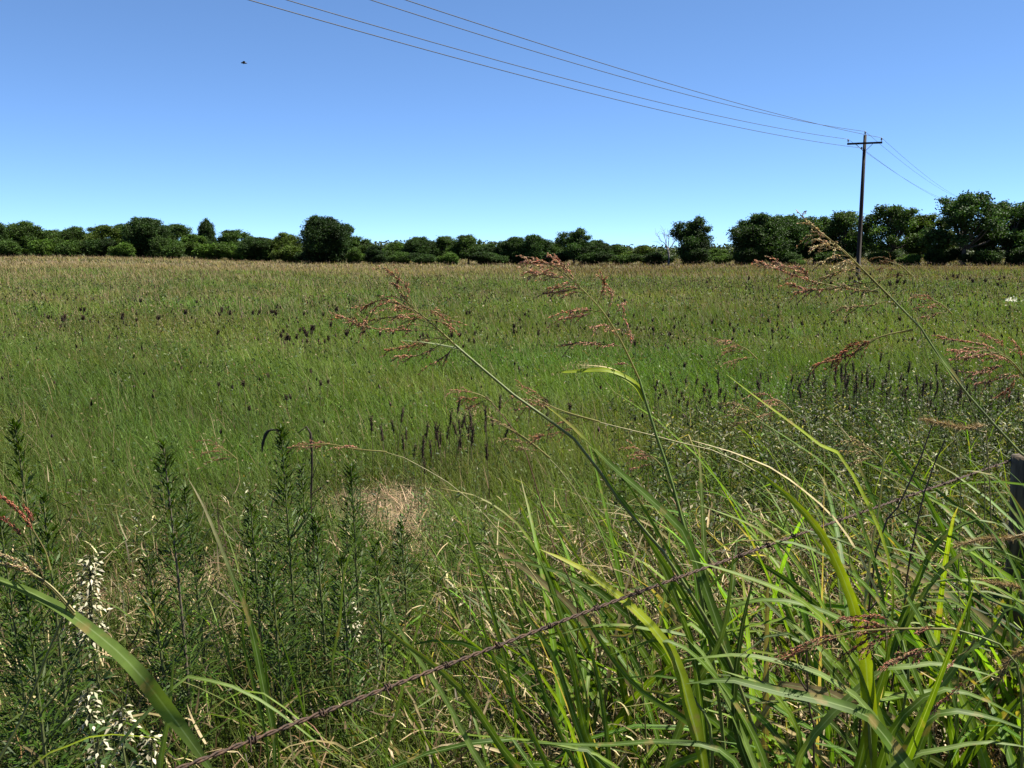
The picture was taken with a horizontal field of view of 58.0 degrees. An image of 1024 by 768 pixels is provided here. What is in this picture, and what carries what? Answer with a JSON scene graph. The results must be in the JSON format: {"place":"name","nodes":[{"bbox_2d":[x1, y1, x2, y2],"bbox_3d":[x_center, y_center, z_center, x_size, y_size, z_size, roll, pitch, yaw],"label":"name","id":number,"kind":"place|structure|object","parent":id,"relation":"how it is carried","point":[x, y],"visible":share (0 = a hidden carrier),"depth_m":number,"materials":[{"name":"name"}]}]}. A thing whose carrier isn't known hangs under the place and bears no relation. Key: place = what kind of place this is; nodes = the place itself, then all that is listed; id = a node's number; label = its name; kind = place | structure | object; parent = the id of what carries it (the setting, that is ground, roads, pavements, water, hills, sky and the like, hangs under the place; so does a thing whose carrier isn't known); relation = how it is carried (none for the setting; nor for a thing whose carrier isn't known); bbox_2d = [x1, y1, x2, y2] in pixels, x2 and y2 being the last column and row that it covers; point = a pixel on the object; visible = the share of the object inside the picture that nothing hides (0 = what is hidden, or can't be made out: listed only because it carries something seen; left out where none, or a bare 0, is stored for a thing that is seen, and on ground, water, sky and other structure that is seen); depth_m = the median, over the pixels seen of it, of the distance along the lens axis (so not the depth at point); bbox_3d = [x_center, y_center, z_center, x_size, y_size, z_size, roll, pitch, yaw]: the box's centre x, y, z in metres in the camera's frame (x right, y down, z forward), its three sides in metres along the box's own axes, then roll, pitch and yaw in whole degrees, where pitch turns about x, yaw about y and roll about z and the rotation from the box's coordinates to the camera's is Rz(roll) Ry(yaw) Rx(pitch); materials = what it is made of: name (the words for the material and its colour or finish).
{"place":"outdoors","nodes":[
{"label":"outdoors","id":0,"kind":"place"},
{"bbox_2d":[0,255,1023,767],"bbox_3d":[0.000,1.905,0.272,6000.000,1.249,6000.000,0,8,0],"label":"ground","id":1,"kind":"structure","parent":0,"point":[392,503],"depth_m":8.36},
{"bbox_2d":[4,220,55,256],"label":"broadleaf tree","id":2,"kind":"object","parent":1,"relation":"on","point":[23,233],"visible":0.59,"depth_m":255.57,"materials":[{"name":"green plant"}]},
{"bbox_2d":[0,504,78,767],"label":"leafy weed","id":3,"kind":"object","parent":1,"relation":"on","point":[3,534],"visible":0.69,"depth_m":2.87,"materials":[{"name":"green plant"}]},
{"bbox_2d":[27,237,68,256],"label":"bush","id":4,"kind":"object","parent":1,"relation":"on","point":[43,247],"visible":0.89,"depth_m":237.43,"materials":[{"name":"green plant"}]},
{"bbox_2d":[0,577,103,767],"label":"leafy weed","id":5,"kind":"object","parent":1,"relation":"on","point":[23,602],"visible":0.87,"depth_m":2.67,"materials":[{"name":"green plant"}]},
{"bbox_2d":[1,416,106,762],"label":"leafy weed","id":6,"kind":"object","parent":1,"relation":"on","point":[16,426],"visible":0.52,"depth_m":3.22,"materials":[{"name":"green plant"}]},
{"bbox_2d":[11,487,120,767],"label":"leafy weed","id":7,"kind":"object","parent":1,"relation":"on","point":[40,550],"visible":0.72,"depth_m":2.97,"materials":[{"name":"green plant"}]},
{"bbox_2d":[54,225,87,242],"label":"broadleaf tree","id":8,"kind":"object","parent":1,"relation":"on","point":[74,234],"visible":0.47,"depth_m":256.50,"materials":[{"name":"green plant"}]},
{"bbox_2d":[54,240,87,257],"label":"bush","id":9,"kind":"object","parent":1,"relation":"on","point":[70,249],"visible":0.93,"depth_m":235.59,"materials":[{"name":"green plant"}]},
{"bbox_2d":[61,588,118,765],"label":"white flower","id":10,"kind":"object","parent":1,"relation":"on","point":[84,655],"visible":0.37,"depth_m":3.10,"materials":[{"name":"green plant"}]},
{"bbox_2d":[68,686,114,767],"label":"white flower","id":11,"kind":"object","parent":1,"relation":"on","point":[90,720],"visible":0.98,"depth_m":2.60,"materials":[{"name":"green plant"}]},
{"bbox_2d":[80,236,118,256],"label":"bush","id":12,"kind":"object","parent":1,"relation":"on","point":[97,247],"visible":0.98,"depth_m":238.69,"materials":[{"name":"green plant"}]},
{"bbox_2d":[76,551,127,767],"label":"white flower","id":13,"kind":"object","parent":1,"relation":"on","point":[90,613],"visible":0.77,"depth_m":3.04,"materials":[{"name":"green plant"}]},
{"bbox_2d":[80,224,124,256],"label":"broadleaf tree","id":14,"kind":"object","parent":1,"relation":"on","point":[102,231],"visible":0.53,"depth_m":256.58,"materials":[{"name":"green plant"}]},
{"bbox_2d":[0,495,212,767],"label":"tall grass stalk","id":15,"kind":"object","parent":1,"relation":"on","point":[162,704],"depth_m":1.58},
{"bbox_2d":[100,704,150,767],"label":"white flower","id":16,"kind":"object","parent":1,"relation":"on","point":[118,738],"visible":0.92,"depth_m":2.56,"materials":[{"name":"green plant"}]},
{"bbox_2d":[119,216,173,257],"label":"broadleaf tree","id":17,"kind":"object","parent":1,"relation":"on","point":[141,232],"visible":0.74,"depth_m":239.32,"materials":[{"name":"green plant"}]},
{"bbox_2d":[130,731,166,767],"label":"white flower","id":18,"kind":"object","parent":1,"relation":"on","point":[150,748],"visible":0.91,"depth_m":2.56,"materials":[{"name":"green plant"}]},
{"bbox_2d":[148,236,185,258],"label":"bush","id":19,"kind":"object","parent":1,"relation":"on","point":[172,249],"visible":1,"depth_m":233.34,"materials":[{"name":"green plant"}]},
{"bbox_2d":[123,546,222,767],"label":"leafy weed","id":20,"kind":"object","parent":1,"relation":"on","point":[152,597],"visible":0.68,"depth_m":3.28,"materials":[{"name":"green plant"}]},
{"bbox_2d":[141,437,233,766],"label":"leafy weed","id":21,"kind":"object","parent":1,"relation":"on","point":[165,468],"visible":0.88,"depth_m":3.35,"materials":[{"name":"green plant"}]},
{"bbox_2d":[29,653,359,767],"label":"broad grass plant","id":22,"kind":"object","parent":1,"relation":"on","point":[161,755],"visible":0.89,"depth_m":1.82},
{"bbox_2d":[157,483,240,734],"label":"leafy weed","id":23,"kind":"object","parent":1,"relation":"on","point":[186,493],"visible":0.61,"depth_m":3.78,"materials":[{"name":"green plant"}]},
{"bbox_2d":[191,241,236,259],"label":"bush","id":24,"kind":"object","parent":1,"relation":"on","point":[203,250],"visible":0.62,"depth_m":227.09,"materials":[{"name":"green plant"}]},
{"bbox_2d":[213,229,254,245],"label":"broadleaf tree","id":25,"kind":"object","parent":1,"relation":"on","point":[234,236],"visible":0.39,"depth_m":234.72,"materials":[{"name":"green plant"}]},
{"bbox_2d":[189,480,279,767],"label":"broad grass plant","id":26,"kind":"object","parent":1,"relation":"on","point":[264,685],"visible":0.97,"depth_m":2.50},
{"bbox_2d":[236,236,274,261],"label":"broadleaf tree","id":27,"kind":"object","parent":1,"relation":"on","point":[255,248],"visible":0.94,"depth_m":220.14,"materials":[{"name":"green plant"}]},
{"bbox_2d":[220,487,302,740],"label":"leafy weed","id":28,"kind":"object","parent":1,"relation":"on","point":[254,555],"visible":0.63,"depth_m":3.67,"materials":[{"name":"green plant"}]},
{"bbox_2d":[240,546,325,767],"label":"leafy weed","id":29,"kind":"object","parent":1,"relation":"on","point":[278,654],"visible":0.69,"depth_m":3.29,"materials":[{"name":"green plant"}]},
{"bbox_2d":[267,232,301,250],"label":"broadleaf tree","id":30,"kind":"object","parent":1,"relation":"on","point":[282,239],"visible":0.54,"depth_m":220.45,"materials":[{"name":"green plant"}]},
{"bbox_2d":[267,243,302,262],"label":"bush","id":31,"kind":"object","parent":1,"relation":"on","point":[286,252],"visible":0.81,"depth_m":208.49,"materials":[{"name":"green plant"}]},
{"bbox_2d":[259,423,331,705],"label":"leafy weed","id":32,"kind":"object","parent":1,"relation":"on","point":[281,437],"visible":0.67,"depth_m":3.84,"materials":[{"name":"green plant"}]},
{"bbox_2d":[284,462,338,642],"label":"leafy weed","id":33,"kind":"object","parent":1,"relation":"on","point":[303,486],"visible":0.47,"depth_m":4.46,"materials":[{"name":"green plant"}]},
{"bbox_2d":[296,214,351,263],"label":"broadleaf tree","id":34,"kind":"object","parent":1,"relation":"on","point":[324,239],"visible":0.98,"depth_m":194.94,"materials":[{"name":"green plant"}]},
{"bbox_2d":[293,511,366,734],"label":"leafy weed","id":35,"kind":"object","parent":1,"relation":"on","point":[317,546],"visible":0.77,"depth_m":3.68,"materials":[{"name":"green plant"}]},
{"bbox_2d":[311,550,393,767],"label":"leafy weed","id":36,"kind":"object","parent":1,"relation":"on","point":[341,560],"visible":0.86,"depth_m":3.39,"materials":[{"name":"green plant"}]},
{"bbox_2d":[340,597,375,765],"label":"white flower","id":37,"kind":"object","parent":1,"relation":"on","point":[353,663],"visible":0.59,"depth_m":3.47,"materials":[{"name":"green plant"}]},
{"bbox_2d":[326,460,395,697],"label":"leafy weed","id":38,"kind":"object","parent":1,"relation":"on","point":[351,474],"visible":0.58,"depth_m":4.06,"materials":[{"name":"green plant"}]},
{"bbox_2d":[361,244,389,264],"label":"tree","id":39,"kind":"object","parent":1,"relation":"on","point":[373,253],"visible":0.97,"depth_m":182.25,"materials":[{"name":"green plant"}]},
{"bbox_2d":[350,535,421,712],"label":"leafy weed","id":40,"kind":"object","parent":1,"relation":"on","point":[382,645],"visible":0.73,"depth_m":3.79,"materials":[{"name":"green plant"}]},
{"bbox_2d":[381,518,436,672],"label":"leafy weed","id":41,"kind":"object","parent":1,"relation":"on","point":[402,556],"visible":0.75,"depth_m":4.29,"materials":[{"name":"green plant"}]},
{"bbox_2d":[396,236,439,261],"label":"broadleaf tree","id":42,"kind":"object","parent":1,"relation":"on","point":[423,244],"visible":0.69,"depth_m":191.03,"materials":[{"name":"green plant"}]},
{"bbox_2d":[287,439,604,741],"bbox_3d":[-0.124,0.882,2.805,1.043,1.461,0.268,-2,8,-13],"label":"tall grass stalk","id":43,"kind":"object","parent":1,"relation":"on","point":[325,444],"depth_m":2.68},
{"bbox_2d":[331,486,588,767],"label":"broad grass plant","id":44,"kind":"object","parent":1,"relation":"on","point":[564,628],"visible":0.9,"depth_m":2.63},
{"bbox_2d":[442,234,486,263],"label":"broadleaf tree","id":45,"kind":"object","parent":1,"relation":"on","point":[466,243],"visible":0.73,"depth_m":190.82,"materials":[{"name":"green plant"}]},
{"bbox_2d":[365,522,580,767],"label":"broad grass plant","id":46,"kind":"object","parent":1,"relation":"on","point":[509,757],"visible":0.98,"depth_m":1.76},
{"bbox_2d":[469,251,509,264],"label":"bush","id":47,"kind":"object","parent":1,"relation":"on","point":[484,258],"visible":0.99,"depth_m":179.82,"materials":[{"name":"green plant"}]},
{"bbox_2d":[403,562,619,767],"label":"broad grass plant","id":48,"kind":"object","parent":1,"relation":"on","point":[594,758],"visible":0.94,"depth_m":1.96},
{"bbox_2d":[0,255,1023,767],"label":"field grass","id":49,"kind":"structure","parent":1,"relation":"on","point":[380,367],"depth_m":10.71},
{"bbox_2d":[0,381,1023,767],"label":"rank grass","id":50,"kind":"structure","parent":1,"relation":"on","point":[942,595],"depth_m":3.21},
{"bbox_2d":[0,358,1023,767],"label":"dry thatch","id":51,"kind":"object","parent":1,"relation":"on","point":[542,648],"visible":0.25,"depth_m":4.29,"materials":[{"name":"plant"}]},
{"bbox_2d":[0,275,1023,767],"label":"field forbs","id":52,"kind":"object","parent":1,"relation":"on","point":[524,297],"visible":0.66,"depth_m":14.22,"materials":[{"name":"green plant"}]},
{"bbox_2d":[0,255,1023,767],"bbox_3d":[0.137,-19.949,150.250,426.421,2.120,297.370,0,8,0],"label":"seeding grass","id":53,"kind":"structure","parent":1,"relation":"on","point":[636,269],"depth_m":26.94,"materials":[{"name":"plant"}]},
{"bbox_2d":[0,253,1023,367],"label":"seed heads","id":54,"kind":"object","parent":1,"relation":"on","point":[583,286],"visible":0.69,"depth_m":47.88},
{"bbox_2d":[0,276,1023,482],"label":"scattered seed heads","id":55,"kind":"object","parent":1,"relation":"on","point":[390,404],"visible":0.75,"depth_m":24.52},
{"bbox_2d":[445,386,578,766],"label":"tall grass stalk","id":56,"kind":"object","parent":1,"relation":"on","point":[464,398],"depth_m":2.65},
{"bbox_2d":[495,236,529,264],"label":"broadleaf tree","id":57,"kind":"object","parent":1,"relation":"on","point":[510,246],"visible":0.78,"depth_m":184.52,"materials":[{"name":"green plant"}]},
{"bbox_2d":[20,237,1005,259],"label":"distant woods","id":58,"kind":"object","parent":1,"relation":"on","point":[672,251],"visible":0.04,"depth_m":299.68,"materials":[{"name":"green plant"}]},
{"bbox_2d":[517,234,553,264],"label":"broadleaf tree","id":59,"kind":"object","parent":1,"relation":"on","point":[537,246],"visible":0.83,"depth_m":182.32,"materials":[{"name":"green plant"}]},
{"bbox_2d":[328,264,757,735],"bbox_3d":[0.171,0.713,2.163,1.126,1.978,0.136,-1,8,-7],"label":"tall grass stalk","id":60,"kind":"object","parent":1,"relation":"on","point":[725,646],"depth_m":2.05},
{"bbox_2d":[70,357,1023,678],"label":"leafy weeds","id":61,"kind":"object","parent":1,"relation":"on","point":[890,437],"visible":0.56,"depth_m":7.28,"materials":[{"name":"green plant"}]},
{"bbox_2d":[487,416,647,764],"bbox_3d":[0.212,0.847,2.704,0.598,1.559,0.165,-4,9,-24],"label":"tall grass stalk","id":62,"kind":"object","parent":1,"relation":"on","point":[517,440],"depth_m":2.57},
{"bbox_2d":[553,227,593,264],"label":"broadleaf tree","id":63,"kind":"object","parent":1,"relation":"on","point":[574,244],"visible":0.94,"depth_m":178.99,"materials":[{"name":"green plant"}]},
{"bbox_2d":[575,251,614,264],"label":"bush","id":64,"kind":"object","parent":1,"relation":"on","point":[593,257],"visible":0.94,"depth_m":176.55,"materials":[{"name":"green plant"}]},
{"bbox_2d":[516,253,726,767],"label":"tall grass stalk","id":65,"kind":"object","parent":1,"relation":"on","point":[636,386],"depth_m":2.17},
{"bbox_2d":[540,549,734,767],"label":"broad grass plant","id":66,"kind":"object","parent":1,"relation":"on","point":[692,716],"visible":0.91,"depth_m":1.99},
{"bbox_2d":[525,571,803,767],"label":"broad grass plant","id":67,"kind":"object","parent":1,"relation":"on","point":[748,759],"visible":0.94,"depth_m":1.98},
{"bbox_2d":[504,379,825,767],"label":"tall grass stalk","id":68,"kind":"object","parent":1,"relation":"on","point":[537,436],"depth_m":2.44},
{"bbox_2d":[619,440,723,767],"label":"slender grass stalk","id":69,"kind":"object","parent":1,"relation":"on","point":[640,458],"visible":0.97,"depth_m":2.87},
{"bbox_2d":[668,216,716,262],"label":"broadleaf tree","id":70,"kind":"object","parent":1,"relation":"on","point":[693,235],"visible":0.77,"depth_m":168.88,"materials":[{"name":"green plant"}]},
{"bbox_2d":[680,248,713,264],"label":"bush","id":71,"kind":"object","parent":1,"relation":"on","point":[699,254],"visible":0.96,"depth_m":166.82,"materials":[{"name":"green plant"}]},
{"bbox_2d":[733,247,767,264],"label":"bush","id":72,"kind":"object","parent":1,"relation":"on","point":[746,255],"visible":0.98,"depth_m":147.05,"materials":[{"name":"green plant"}]},
{"bbox_2d":[708,337,801,725],"bbox_3d":[0.787,0.711,3.005,0.366,1.742,0.110,0,8,0],"label":"slender grass stalk","id":73,"kind":"object","parent":1,"relation":"on","point":[729,351],"visible":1,"depth_m":2.92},
{"bbox_2d":[722,212,795,264],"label":"broadleaf tree","id":74,"kind":"object","parent":1,"relation":"on","point":[763,234],"visible":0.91,"depth_m":147.51,"materials":[{"name":"green plant"}]},
{"bbox_2d":[718,401,831,767],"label":"slender grass stalk","id":75,"kind":"object","parent":1,"relation":"on","point":[737,414],"visible":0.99,"depth_m":2.87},
{"bbox_2d":[691,374,893,767],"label":"broad grass plant","id":76,"kind":"object","parent":1,"relation":"on","point":[871,545],"visible":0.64,"depth_m":2.36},
{"bbox_2d":[774,213,816,260],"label":"broadleaf tree","id":77,"kind":"object","parent":1,"relation":"on","point":[798,234],"visible":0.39,"depth_m":151.40,"materials":[{"name":"green plant"}]},
{"bbox_2d":[743,392,850,767],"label":"slender grass stalk","id":78,"kind":"object","parent":1,"relation":"on","point":[779,402],"visible":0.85,"depth_m":2.74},
{"bbox_2d":[686,464,915,767],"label":"broad grass plant","id":79,"kind":"object","parent":1,"relation":"on","point":[868,712],"visible":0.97,"depth_m":1.87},
{"bbox_2d":[798,215,840,263],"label":"broadleaf tree","id":80,"kind":"object","parent":1,"relation":"on","point":[822,221],"visible":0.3,"depth_m":154.24,"materials":[{"name":"green plant"}]},
{"bbox_2d":[810,209,870,262],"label":"broadleaf tree","id":81,"kind":"object","parent":1,"relation":"on","point":[842,224],"visible":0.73,"depth_m":149.72,"materials":[{"name":"green plant"}]},
{"bbox_2d":[701,505,1018,767],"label":"broad grass plant","id":82,"kind":"object","parent":1,"relation":"on","point":[906,617],"visible":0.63,"depth_m":2.38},
{"bbox_2d":[847,131,882,275],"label":"utility pole","id":83,"kind":"object","parent":1,"relation":"on","point":[859,239],"visible":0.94,"depth_m":70.60,"materials":[{"name":"wood"}]},
{"bbox_2d":[249,0,858,147],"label":"power line","id":84,"kind":"object","parent":83,"relation":"attached to","point":[505,71],"visible":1,"depth_m":33.93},
{"bbox_2d":[287,0,844,138],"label":"power line","id":85,"kind":"object","parent":83,"relation":"attached to","point":[524,67],"visible":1,"depth_m":36.41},
{"bbox_2d":[835,425,932,748],"bbox_3d":[1.000,0.872,2.563,0.202,1.549,0.132,8,11,43],"label":"dead weed","id":86,"kind":"object","parent":1,"relation":"on","point":[868,610],"visible":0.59,"depth_m":2.48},
{"bbox_2d":[751,210,1023,455],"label":"tall grass stalk","id":87,"kind":"object","parent":1,"relation":"on","point":[947,366],"depth_m":1.95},
{"bbox_2d":[854,203,928,264],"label":"broadleaf tree","id":88,"kind":"object","parent":1,"relation":"on","point":[898,221],"visible":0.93,"depth_m":146.38,"materials":[{"name":"green plant"}]},
{"bbox_2d":[768,614,1023,767],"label":"tall grass stalk","id":89,"kind":"object","parent":1,"relation":"on","point":[799,650],"depth_m":1.84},
{"bbox_2d":[836,436,960,764],"bbox_3d":[1.124,0.878,2.761,0.415,1.480,0.104,0,8,0],"label":"slender grass stalk","id":90,"kind":"object","parent":1,"relation":"on","point":[857,453],"visible":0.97,"depth_m":2.67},
{"bbox_2d":[794,546,1023,767],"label":"broad grass plant","id":91,"kind":"object","parent":1,"relation":"on","point":[826,720],"visible":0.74,"depth_m":1.97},
{"bbox_2d":[878,440,945,755],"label":"dead weed","id":92,"kind":"object","parent":1,"relation":"on","point":[898,648],"visible":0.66,"depth_m":2.58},
{"bbox_2d":[868,253,960,659],"bbox_3d":[1.428,0.539,3.302,0.392,1.998,0.090,0,8,0],"label":"slender grass stalk","id":93,"kind":"object","parent":1,"relation":"on","point":[890,261],"visible":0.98,"depth_m":3.21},
{"bbox_2d":[901,212,955,262],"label":"broadleaf tree","id":94,"kind":"object","parent":1,"relation":"on","point":[925,221],"visible":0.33,"depth_m":149.10,"materials":[{"name":"green plant"}]},
{"bbox_2d":[923,247,966,265],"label":"bush","id":95,"kind":"object","parent":1,"relation":"on","point":[944,256],"visible":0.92,"depth_m":140.27,"materials":[{"name":"green plant"}]},
{"bbox_2d":[907,294,985,763],"bbox_3d":[1.432,0.629,3.141,0.331,1.866,0.104,-1,8,-10],"label":"slender grass stalk","id":96,"kind":"object","parent":1,"relation":"on","point":[934,305],"visible":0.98,"depth_m":3.03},
{"bbox_2d":[882,470,1023,616],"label":"broad grass plant","id":97,"kind":"object","parent":1,"relation":"on","point":[1004,605],"visible":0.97,"depth_m":2.50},
{"bbox_2d":[919,415,992,752],"bbox_3d":[1.437,0.835,2.967,0.375,1.508,0.084,-2,8,-13],"label":"grass plume","id":98,"kind":"object","parent":1,"relation":"on","point":[973,427],"depth_m":2.85,"materials":[{"name":"plant"}]},
{"bbox_2d":[913,189,1012,265],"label":"broadleaf tree","id":99,"kind":"object","parent":1,"relation":"on","point":[960,212],"visible":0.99,"depth_m":136.31,"materials":[{"name":"green plant"}]},
{"bbox_2d":[931,329,1023,399],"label":"tall grass stalk","id":100,"kind":"object","parent":1,"relation":"on","point":[978,356],"depth_m":2.31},
{"bbox_2d":[956,248,1005,265],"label":"bush","id":101,"kind":"object","parent":1,"relation":"on","point":[987,255],"visible":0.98,"depth_m":135.64,"materials":[{"name":"green plant"}]},
{"bbox_2d":[966,199,1023,264],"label":"broadleaf tree","id":102,"kind":"object","parent":1,"relation":"on","point":[1016,213],"visible":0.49,"depth_m":138.14,"materials":[{"name":"green plant"}]},
{"bbox_2d":[966,521,1023,767],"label":"broad grass plant","id":103,"kind":"object","parent":1,"relation":"on","point":[1012,718],"visible":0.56,"depth_m":2.99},
{"bbox_2d":[992,453,1023,766],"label":"fence post","id":104,"kind":"object","parent":1,"relation":"on","point":[1017,471],"visible":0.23,"depth_m":3.51,"materials":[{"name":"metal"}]},
{"bbox_2d":[169,460,1010,767],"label":"barbed wire","id":105,"kind":"object","parent":104,"relation":"attached to","point":[323,712],"visible":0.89,"depth_m":1.71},
{"bbox_2d":[0,0,1023,247],"label":"sky","id":106,"kind":"structure","parent":0,"point":[112,112],"materials":[{"name":"blue"}]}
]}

